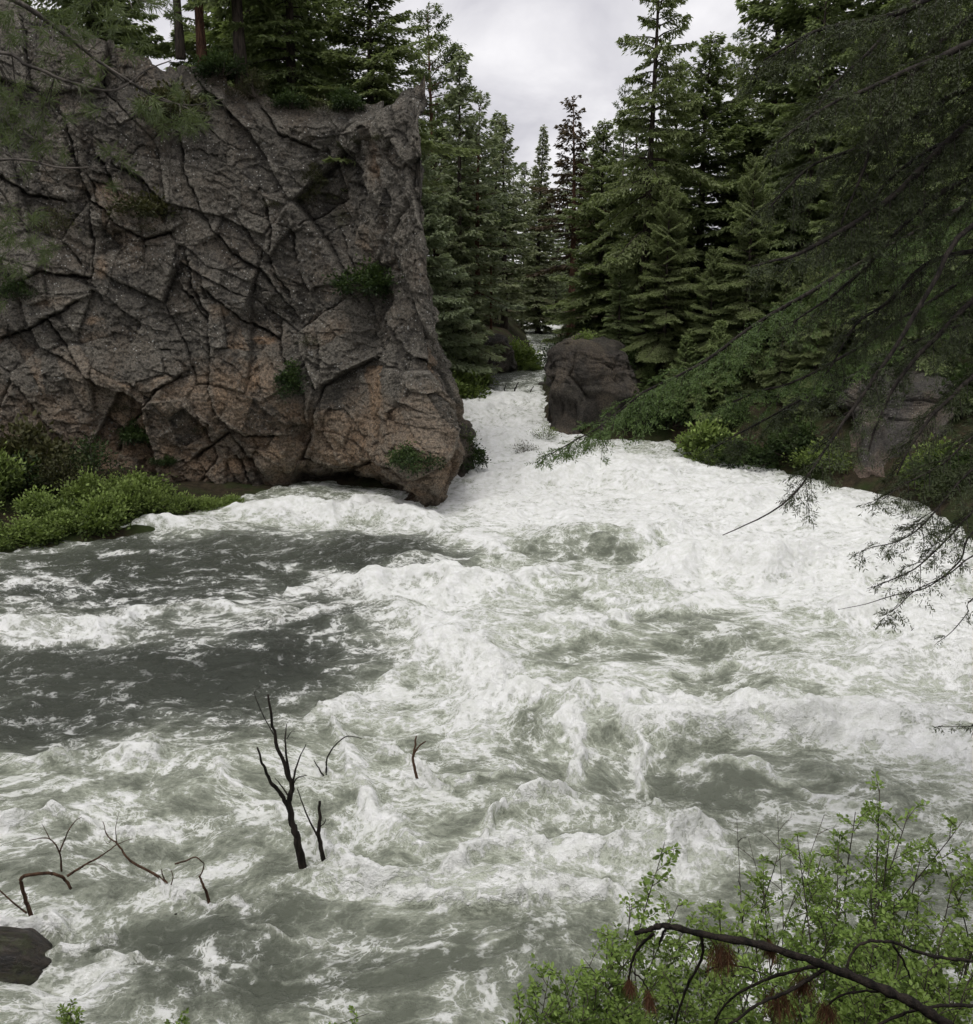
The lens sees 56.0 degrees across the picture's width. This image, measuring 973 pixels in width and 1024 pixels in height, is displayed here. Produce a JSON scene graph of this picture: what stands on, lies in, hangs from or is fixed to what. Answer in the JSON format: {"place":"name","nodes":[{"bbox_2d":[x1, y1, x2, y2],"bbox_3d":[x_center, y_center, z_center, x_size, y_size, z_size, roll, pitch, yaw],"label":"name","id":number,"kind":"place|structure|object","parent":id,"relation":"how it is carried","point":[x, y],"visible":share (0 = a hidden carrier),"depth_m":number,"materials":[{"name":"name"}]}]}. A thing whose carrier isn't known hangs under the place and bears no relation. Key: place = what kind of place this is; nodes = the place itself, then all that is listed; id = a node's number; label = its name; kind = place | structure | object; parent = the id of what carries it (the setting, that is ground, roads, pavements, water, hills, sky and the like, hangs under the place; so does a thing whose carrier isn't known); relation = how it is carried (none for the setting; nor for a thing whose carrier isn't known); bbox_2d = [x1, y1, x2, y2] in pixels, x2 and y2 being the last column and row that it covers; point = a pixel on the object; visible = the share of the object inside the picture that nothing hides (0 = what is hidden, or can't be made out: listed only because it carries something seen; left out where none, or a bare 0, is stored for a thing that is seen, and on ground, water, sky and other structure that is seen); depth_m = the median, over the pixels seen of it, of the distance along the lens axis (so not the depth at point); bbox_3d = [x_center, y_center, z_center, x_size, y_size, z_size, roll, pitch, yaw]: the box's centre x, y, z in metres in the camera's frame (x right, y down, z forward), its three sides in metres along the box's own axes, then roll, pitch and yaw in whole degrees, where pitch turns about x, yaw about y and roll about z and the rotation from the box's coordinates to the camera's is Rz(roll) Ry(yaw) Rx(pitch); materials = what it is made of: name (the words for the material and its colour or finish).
{"place":"outdoors","nodes":[
{"label":"outdoors","id":0,"kind":"place"},
{"bbox_2d":[0,0,464,507],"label":"cliff","id":1,"kind":"structure","parent":0,"point":[213,306],"depth_m":39.64,"materials":[{"name":"stone"}]},
{"bbox_2d":[0,270,46,301],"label":"shrub","id":2,"kind":"object","parent":1,"relation":"on","point":[13,286],"visible":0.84,"depth_m":38.59,"materials":[{"name":"green plant"}]},
{"bbox_2d":[28,0,165,58],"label":"fir tree","id":3,"kind":"object","parent":1,"relation":"on","point":[133,30],"visible":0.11,"depth_m":50.65,"materials":[{"name":"green plant"}]},
{"bbox_2d":[111,416,150,446],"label":"shrub","id":4,"kind":"object","parent":1,"relation":"on","point":[131,432],"visible":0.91,"depth_m":41.06,"materials":[{"name":"green plant"}]},
{"bbox_2d":[95,182,186,221],"bbox_3d":[-14.717,-13.451,39.952,3.613,2.109,3.978,9,16,34],"label":"shrub","id":5,"kind":"object","parent":1,"relation":"on","point":[141,205],"visible":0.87,"depth_m":39.17,"materials":[{"name":"green plant"}]},
{"bbox_2d":[126,75,212,130],"bbox_3d":[-13.536,-17.479,39.248,3.612,2.394,4.006,-4,14,-16],"label":"shrub","id":6,"kind":"object","parent":1,"relation":"on","point":[162,91],"visible":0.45,"depth_m":38.40,"materials":[{"name":"green plant"}]},
{"bbox_2d":[173,0,190,59],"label":"fir tree","id":7,"kind":"object","parent":1,"relation":"on","point":[180,52],"visible":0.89,"depth_m":39.19,"materials":[{"name":"grey plant"}]},
{"bbox_2d":[152,0,245,67],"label":"fir tree","id":8,"kind":"object","parent":1,"relation":"on","point":[190,48],"visible":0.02,"depth_m":53.97,"materials":[{"name":"green plant"}]},
{"bbox_2d":[194,4,206,64],"bbox_3d":[-12.906,-28.779,37.731,5.397,19.570,4.368,1,14,4],"label":"pine tree","id":9,"kind":"object","parent":1,"relation":"on","point":[201,47],"visible":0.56,"depth_m":39.70,"materials":[{"name":"brown plant"}]},
{"bbox_2d":[183,40,253,83],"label":"shrub","id":10,"kind":"object","parent":1,"relation":"on","point":[215,64],"visible":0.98,"depth_m":38.75,"materials":[{"name":"green plant"}]},
{"bbox_2d":[180,0,282,91],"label":"fir tree","id":11,"kind":"object","parent":1,"relation":"on","point":[236,7],"visible":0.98,"depth_m":39.40,"materials":[{"name":"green plant"}]},
{"bbox_2d":[235,66,272,96],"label":"shrub","id":12,"kind":"object","parent":1,"relation":"on","point":[253,88],"visible":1,"depth_m":38.97,"materials":[{"name":"green plant"}]},
{"bbox_2d":[207,0,363,107],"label":"fir tree","id":13,"kind":"object","parent":1,"relation":"on","point":[265,43],"visible":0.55,"depth_m":41.29,"materials":[{"name":"green plant"}]},
{"bbox_2d":[264,83,313,110],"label":"shrub","id":14,"kind":"object","parent":1,"relation":"on","point":[287,97],"visible":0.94,"depth_m":39.09,"materials":[{"name":"green plant"}]},
{"bbox_2d":[272,357,312,402],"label":"shrub","id":15,"kind":"object","parent":1,"relation":"on","point":[291,383],"visible":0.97,"depth_m":40.09,"materials":[{"name":"green plant"}]},
{"bbox_2d":[258,0,365,100],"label":"fir tree","id":16,"kind":"object","parent":1,"relation":"on","point":[319,43],"visible":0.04,"depth_m":46.82,"materials":[{"name":"green plant"}]},
{"bbox_2d":[324,83,365,112],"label":"shrub","id":17,"kind":"object","parent":1,"relation":"on","point":[343,98],"visible":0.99,"depth_m":38.29,"materials":[{"name":"green plant"}]},
{"bbox_2d":[322,254,405,302],"bbox_3d":[-4.947,-10.124,39.367,4.159,2.205,3.778,1,14,5],"label":"shrub","id":18,"kind":"object","parent":1,"relation":"on","point":[373,277],"visible":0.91,"depth_m":38.52,"materials":[{"name":"green plant"}]},
{"bbox_2d":[296,0,480,194],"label":"fir tree","id":19,"kind":"object","parent":1,"relation":"on","point":[389,55],"visible":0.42,"depth_m":40.75,"materials":[{"name":"green plant"}]},
{"bbox_2d":[384,440,446,477],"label":"shrub","id":20,"kind":"object","parent":1,"relation":"on","point":[405,452],"visible":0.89,"depth_m":36.04,"materials":[{"name":"green plant"}]},
{"bbox_2d":[31,0,922,261],"label":"sky","id":21,"kind":"structure","parent":0,"point":[530,56],"materials":[{"name":"white"}]},
{"bbox_2d":[0,320,972,1023],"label":"water","id":22,"kind":"structure","parent":0,"point":[592,680],"depth_m":18.88,"materials":[{"name":"liquid"}]},
{"bbox_2d":[0,926,52,985],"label":"fallen log","id":23,"kind":"object","parent":22,"relation":"in","point":[24,959],"visible":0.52,"depth_m":12.48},
{"bbox_2d":[0,817,115,915],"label":"dead branch","id":24,"kind":"object","parent":22,"relation":"in","point":[25,898],"visible":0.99,"depth_m":13.09,"materials":[{"name":"brown wood"}]},
{"bbox_2d":[254,686,306,868],"bbox_3d":[-3.133,4.481,14.221,0.736,3.730,0.575,-3,14,-12],"label":"dead tree","id":25,"kind":"object","parent":22,"relation":"in","point":[299,851],"visible":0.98,"depth_m":14.15,"materials":[{"name":"brown wood"}]},
{"bbox_2d":[0,272,972,552],"bbox_3d":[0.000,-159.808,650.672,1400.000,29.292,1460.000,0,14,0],"label":"ground","id":26,"kind":"structure","parent":0,"point":[848,478],"depth_m":42.56,"materials":[{"name":"soil"}]},
{"bbox_2d":[0,441,34,504],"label":"bush","id":27,"kind":"object","parent":26,"relation":"on","point":[8,477],"visible":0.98,"depth_m":35.95,"materials":[{"name":"green plant"}]},
{"bbox_2d":[4,448,60,501],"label":"bush","id":28,"kind":"object","parent":26,"relation":"on","point":[15,494],"visible":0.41,"depth_m":37.25,"materials":[{"name":"green plant"}]},
{"bbox_2d":[0,510,67,551],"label":"bush","id":29,"kind":"object","parent":26,"relation":"on","point":[27,528],"visible":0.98,"depth_m":33.01,"materials":[{"name":"green plant"}]},
{"bbox_2d":[0,408,79,495],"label":"bush","id":30,"kind":"object","parent":26,"relation":"on","point":[13,445],"visible":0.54,"depth_m":38.52,"materials":[{"name":"green plant"}]},
{"bbox_2d":[8,482,80,519],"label":"bush","id":31,"kind":"object","parent":26,"relation":"on","point":[42,502],"visible":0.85,"depth_m":35.11,"materials":[{"name":"green plant"}]},
{"bbox_2d":[35,505,84,543],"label":"bush","id":32,"kind":"object","parent":26,"relation":"on","point":[61,521],"visible":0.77,"depth_m":33.88,"materials":[{"name":"green plant"}]},
{"bbox_2d":[29,446,102,492],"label":"bush","id":33,"kind":"object","parent":26,"relation":"on","point":[55,479],"visible":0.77,"depth_m":37.51,"materials":[{"name":"green plant"}]},
{"bbox_2d":[50,465,110,509],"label":"bush","id":34,"kind":"object","parent":26,"relation":"on","point":[80,486],"visible":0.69,"depth_m":36.15,"materials":[{"name":"green plant"}]},
{"bbox_2d":[54,430,131,480],"bbox_3d":[-16.899,-2.290,38.977,3.252,2.274,2.756,8,16,29],"label":"bush","id":35,"kind":"object","parent":26,"relation":"on","point":[89,457],"visible":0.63,"depth_m":38.96,"materials":[{"name":"green plant"}]},
{"bbox_2d":[55,479,137,540],"bbox_3d":[-14.823,-0.049,34.957,3.359,2.243,3.051,4,14,16],"label":"bush","id":36,"kind":"object","parent":26,"relation":"on","point":[94,517],"visible":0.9,"depth_m":34.47,"materials":[{"name":"green plant"}]},
{"bbox_2d":[0,0,225,315],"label":"pine tree","id":37,"kind":"object","parent":26,"relation":"on","point":[58,29],"visible":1,"depth_m":5.00,"materials":[{"name":"green plant"}]},
{"bbox_2d":[96,474,160,521],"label":"bush","id":38,"kind":"object","parent":26,"relation":"on","point":[125,492],"visible":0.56,"depth_m":35.99,"materials":[{"name":"green plant"}]},
{"bbox_2d":[121,465,179,495],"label":"bush","id":39,"kind":"object","parent":26,"relation":"on","point":[138,476],"visible":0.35,"depth_m":38.69,"materials":[{"name":"green plant"}]},
{"bbox_2d":[130,478,183,514],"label":"bush","id":40,"kind":"object","parent":26,"relation":"on","point":[158,499],"visible":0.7,"depth_m":36.82,"materials":[{"name":"green plant"}]},
{"bbox_2d":[161,0,331,87],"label":"fir tree","id":41,"kind":"object","parent":26,"relation":"on","point":[216,34],"visible":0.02,"depth_m":48.16,"materials":[{"name":"green plant"}]},
{"bbox_2d":[395,2,492,298],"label":"pine tree","id":42,"kind":"object","parent":26,"relation":"on","point":[429,112],"visible":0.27,"depth_m":72.97,"materials":[{"name":"green plant"}]},
{"bbox_2d":[419,129,492,397],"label":"fir tree","id":43,"kind":"object","parent":26,"relation":"on","point":[433,206],"visible":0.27,"depth_m":63.38,"materials":[{"name":"green plant"}]},
{"bbox_2d":[428,184,505,378],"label":"fir tree","id":44,"kind":"object","parent":26,"relation":"on","point":[447,248],"visible":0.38,"depth_m":69.08,"materials":[{"name":"green plant"}]},
{"bbox_2d":[458,419,475,476],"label":"rock","id":45,"kind":"object","parent":26,"relation":"on","point":[469,425],"visible":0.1,"depth_m":43.76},
{"bbox_2d":[423,47,513,373],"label":"fir tree","id":46,"kind":"object","parent":26,"relation":"on","point":[460,69],"visible":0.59,"depth_m":69.53,"materials":[{"name":"green plant"}]},
{"bbox_2d":[452,356,492,399],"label":"bush","id":47,"kind":"object","parent":26,"relation":"on","point":[476,391],"visible":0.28,"depth_m":65.55,"materials":[{"name":"green plant"}]},
{"bbox_2d":[435,90,521,372],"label":"fir tree","id":48,"kind":"object","parent":26,"relation":"on","point":[501,197],"visible":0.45,"depth_m":73.49,"materials":[{"name":"plant"}]},
{"bbox_2d":[471,205,510,329],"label":"pine tree","id":49,"kind":"object","parent":26,"relation":"on","point":[488,316],"visible":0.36,"depth_m":81.37,"materials":[{"name":"green plant"}]},
{"bbox_2d":[482,333,517,372],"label":"rock","id":50,"kind":"object","parent":26,"relation":"on","point":[509,364],"visible":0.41,"depth_m":81.29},
{"bbox_2d":[473,110,532,319],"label":"fir tree","id":51,"kind":"object","parent":26,"relation":"on","point":[496,115],"visible":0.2,"depth_m":117.47,"materials":[{"name":"green plant"}]},
{"bbox_2d":[471,116,546,329],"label":"fir tree","id":52,"kind":"object","parent":26,"relation":"on","point":[512,287],"visible":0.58,"depth_m":102.92,"materials":[{"name":"green plant"}]},
{"bbox_2d":[509,336,545,370],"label":"bush","id":53,"kind":"object","parent":26,"relation":"on","point":[522,354],"visible":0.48,"depth_m":84.20,"materials":[{"name":"green plant"}]},
{"bbox_2d":[513,124,561,333],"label":"spruce tree","id":54,"kind":"object","parent":26,"relation":"on","point":[538,325],"visible":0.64,"depth_m":143.54,"materials":[{"name":"green plant"}]},
{"bbox_2d":[501,953,603,1023],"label":"shrub","id":55,"kind":"object","parent":26,"relation":"on","point":[550,1013],"visible":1,"depth_m":7.10,"materials":[{"name":"green plant"}]},
{"bbox_2d":[525,95,609,334],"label":"fir tree","id":56,"kind":"object","parent":26,"relation":"on","point":[564,164],"visible":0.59,"depth_m":111.87,"materials":[{"name":"plant"}]},
{"bbox_2d":[544,333,641,434],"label":"rock outcrop","id":57,"kind":"object","parent":26,"relation":"on","point":[588,381],"visible":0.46,"depth_m":52.30,"materials":[{"name":"stone"}]},
{"bbox_2d":[541,118,648,344],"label":"fir tree","id":58,"kind":"object","parent":26,"relation":"on","point":[594,302],"visible":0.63,"depth_m":66.24,"materials":[{"name":"green plant"}]},
{"bbox_2d":[542,922,690,1023],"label":"shrub","id":59,"kind":"object","parent":26,"relation":"on","point":[615,977],"visible":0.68,"depth_m":7.41,"materials":[{"name":"green plant"}]},
{"bbox_2d":[604,82,638,318],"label":"pine tree","id":60,"kind":"object","parent":26,"relation":"on","point":[620,134],"visible":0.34,"depth_m":89.56,"materials":[{"name":"green plant"}]},
{"bbox_2d":[599,243,644,354],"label":"fir tree","id":61,"kind":"object","parent":26,"relation":"on","point":[620,332],"visible":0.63,"depth_m":56.86,"materials":[{"name":"green plant"}]},
{"bbox_2d":[586,891,717,1023],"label":"shrub","id":62,"kind":"object","parent":26,"relation":"on","point":[641,963],"visible":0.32,"depth_m":8.18,"materials":[{"name":"green plant"}]},
{"bbox_2d":[579,0,733,354],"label":"fir tree","id":63,"kind":"object","parent":26,"relation":"on","point":[643,171],"visible":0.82,"depth_m":55.60,"materials":[{"name":"green plant"}]},
{"bbox_2d":[632,842,680,1014],"bbox_3d":[1.391,3.978,7.855,0.369,2.722,0.469,0,14,0],"label":"sapling","id":64,"kind":"object","parent":26,"relation":"on","point":[645,882],"visible":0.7,"depth_m":7.59,"materials":[{"name":"green plant"}]},
{"bbox_2d":[620,182,704,388],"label":"fir tree","id":65,"kind":"object","parent":26,"relation":"on","point":[662,319],"visible":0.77,"depth_m":53.87,"materials":[{"name":"green plant"}]},
{"bbox_2d":[609,938,747,1023],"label":"shrub","id":66,"kind":"object","parent":26,"relation":"on","point":[689,1007],"visible":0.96,"depth_m":6.66,"materials":[{"name":"green plant"}]},
{"bbox_2d":[655,219,701,361],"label":"fir tree","id":67,"kind":"object","parent":26,"relation":"on","point":[680,234],"visible":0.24,"depth_m":55.89,"materials":[{"name":"green plant"}]},
{"bbox_2d":[660,334,704,422],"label":"fir tree","id":68,"kind":"object","parent":26,"relation":"on","point":[691,357],"visible":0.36,"depth_m":51.71,"materials":[{"name":"green plant"}]},
{"bbox_2d":[604,31,781,329],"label":"fir tree","id":69,"kind":"object","parent":26,"relation":"on","point":[701,153],"visible":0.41,"depth_m":59.13,"materials":[{"name":"green plant"}]},
{"bbox_2d":[651,899,762,1023],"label":"shrub","id":70,"kind":"object","parent":26,"relation":"on","point":[694,921],"visible":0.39,"depth_m":7.97,"materials":[{"name":"green plant"}]},
{"bbox_2d":[670,413,750,465],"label":"bush","id":71,"kind":"object","parent":26,"relation":"on","point":[704,432],"visible":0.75,"depth_m":47.31,"materials":[{"name":"green plant"}]},
{"bbox_2d":[680,247,750,407],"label":"fir tree","id":72,"kind":"object","parent":26,"relation":"on","point":[703,329],"visible":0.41,"depth_m":51.47,"materials":[{"name":"green plant"}]},
{"bbox_2d":[690,320,748,430],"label":"fir tree","id":73,"kind":"object","parent":26,"relation":"on","point":[712,388],"visible":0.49,"depth_m":49.19,"materials":[{"name":"green plant"}]},
{"bbox_2d":[685,152,800,406],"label":"fir tree","id":74,"kind":"object","parent":26,"relation":"on","point":[743,313],"visible":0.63,"depth_m":49.84,"materials":[{"name":"green plant"}]},
{"bbox_2d":[524,196,972,470],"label":"overhanging fir","id":75,"kind":"object","parent":26,"relation":"on","point":[777,420],"visible":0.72,"depth_m":12.64,"materials":[{"name":"green plant"}]},
{"bbox_2d":[715,430,784,471],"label":"bush","id":76,"kind":"object","parent":26,"relation":"on","point":[753,454],"visible":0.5,"depth_m":45.49,"materials":[{"name":"green plant"}]},
{"bbox_2d":[692,0,830,292],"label":"fir tree","id":77,"kind":"object","parent":26,"relation":"on","point":[764,50],"visible":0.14,"depth_m":60.20,"materials":[{"name":"green plant"}]},
{"bbox_2d":[711,938,828,1023],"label":"shrub","id":78,"kind":"object","parent":26,"relation":"on","point":[754,991],"visible":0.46,"depth_m":6.92,"materials":[{"name":"green plant"}]},
{"bbox_2d":[757,263,800,404],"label":"fir tree","id":79,"kind":"object","parent":26,"relation":"on","point":[783,378],"visible":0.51,"depth_m":48.14,"materials":[{"name":"green plant"}]},
{"bbox_2d":[703,0,863,331],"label":"fir tree","id":80,"kind":"object","parent":26,"relation":"on","point":[811,148],"visible":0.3,"depth_m":54.03,"materials":[{"name":"green plant"}]},
{"bbox_2d":[735,813,838,1021],"bbox_3d":[2.612,4.481,8.827,0.818,3.160,1.310,12,18,41],"label":"shrub","id":81,"kind":"object","parent":26,"relation":"on","point":[748,977],"visible":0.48,"depth_m":8.79,"materials":[{"name":"green plant"}]},
{"bbox_2d":[754,413,832,468],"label":"bush","id":82,"kind":"object","parent":26,"relation":"on","point":[803,439],"visible":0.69,"depth_m":44.62,"materials":[{"name":"green plant"}]},
{"bbox_2d":[622,922,972,1023],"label":"fallen pine branch","id":83,"kind":"object","parent":26,"relation":"on","point":[802,986],"visible":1,"depth_m":6.07,"materials":[{"name":"brown wood"}]},
{"bbox_2d":[734,831,865,1023],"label":"shrub","id":84,"kind":"object","parent":26,"relation":"on","point":[813,894],"visible":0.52,"depth_m":8.29,"materials":[{"name":"green plant"}]},
{"bbox_2d":[781,432,857,478],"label":"bush","id":85,"kind":"object","parent":26,"relation":"on","point":[803,457],"visible":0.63,"depth_m":43.29,"materials":[{"name":"green plant"}]},
{"bbox_2d":[780,232,860,426],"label":"fir tree","id":86,"kind":"object","parent":26,"relation":"on","point":[814,360],"visible":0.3,"depth_m":45.91,"materials":[{"name":"green plant"}]},
{"bbox_2d":[689,0,968,303],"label":"fir tree","id":87,"kind":"object","parent":26,"relation":"on","point":[796,15],"visible":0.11,"depth_m":58.55,"materials":[{"name":"green plant"}]},
{"bbox_2d":[723,0,972,736],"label":"overhanging fir","id":88,"kind":"object","parent":26,"relation":"on","point":[958,140],"visible":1,"depth_m":8.74,"materials":[{"name":"green plant"}]},
{"bbox_2d":[761,21,942,380],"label":"fir tree","id":89,"kind":"object","parent":26,"relation":"on","point":[818,206],"visible":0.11,"depth_m":47.14,"materials":[{"name":"green plant"}]},
{"bbox_2d":[783,882,922,1023],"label":"shrub","id":90,"kind":"object","parent":26,"relation":"on","point":[839,935],"visible":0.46,"depth_m":7.82,"materials":[{"name":"green plant"}]},
{"bbox_2d":[774,0,972,297],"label":"fir tree","id":91,"kind":"object","parent":26,"relation":"on","point":[861,9],"visible":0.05,"depth_m":53.82,"materials":[{"name":"green plant"}]},
{"bbox_2d":[809,771,942,1021],"bbox_3d":[3.713,4.131,8.824,1.304,3.448,1.182,5,14,19],"label":"shrub","id":92,"kind":"object","parent":26,"relation":"on","point":[868,811],"visible":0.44,"depth_m":8.62,"materials":[{"name":"green plant"}]},
{"bbox_2d":[803,963,972,1023],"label":"shrub","id":93,"kind":"object","parent":26,"relation":"on","point":[908,1018],"visible":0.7,"depth_m":6.45,"materials":[{"name":"green plant"}]},
{"bbox_2d":[836,365,954,477],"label":"rock outcrop","id":94,"kind":"object","parent":26,"relation":"on","point":[918,402],"visible":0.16,"depth_m":42.00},
{"bbox_2d":[831,908,972,1023],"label":"shrub","id":95,"kind":"object","parent":26,"relation":"on","point":[921,971],"visible":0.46,"depth_m":7.03,"materials":[{"name":"green plant"}]},
{"bbox_2d":[840,4,972,404],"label":"fir tree","id":96,"kind":"object","parent":26,"relation":"on","point":[927,358],"visible":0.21,"depth_m":43.42,"materials":[{"name":"green plant"}]},
{"bbox_2d":[845,814,972,1023],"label":"shrub","id":97,"kind":"object","parent":26,"relation":"on","point":[955,885],"visible":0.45,"depth_m":8.45,"materials":[{"name":"green plant"}]},
{"bbox_2d":[894,432,968,500],"bbox_3d":[19.512,-1.965,39.137,3.913,2.882,4.340,4,14,16],"label":"bush","id":98,"kind":"object","parent":26,"relation":"on","point":[921,454],"visible":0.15,"depth_m":38.89,"materials":[{"name":"green plant"}]},
{"bbox_2d":[900,437,972,492],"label":"bush","id":99,"kind":"object","parent":26,"relation":"on","point":[962,460],"visible":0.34,"depth_m":37.80,"materials":[{"name":"green plant"}]},
{"bbox_2d":[925,346,972,421],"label":"bush","id":100,"kind":"object","parent":26,"relation":"on","point":[961,374],"visible":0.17,"depth_m":42.89,"materials":[{"name":"green plant"}]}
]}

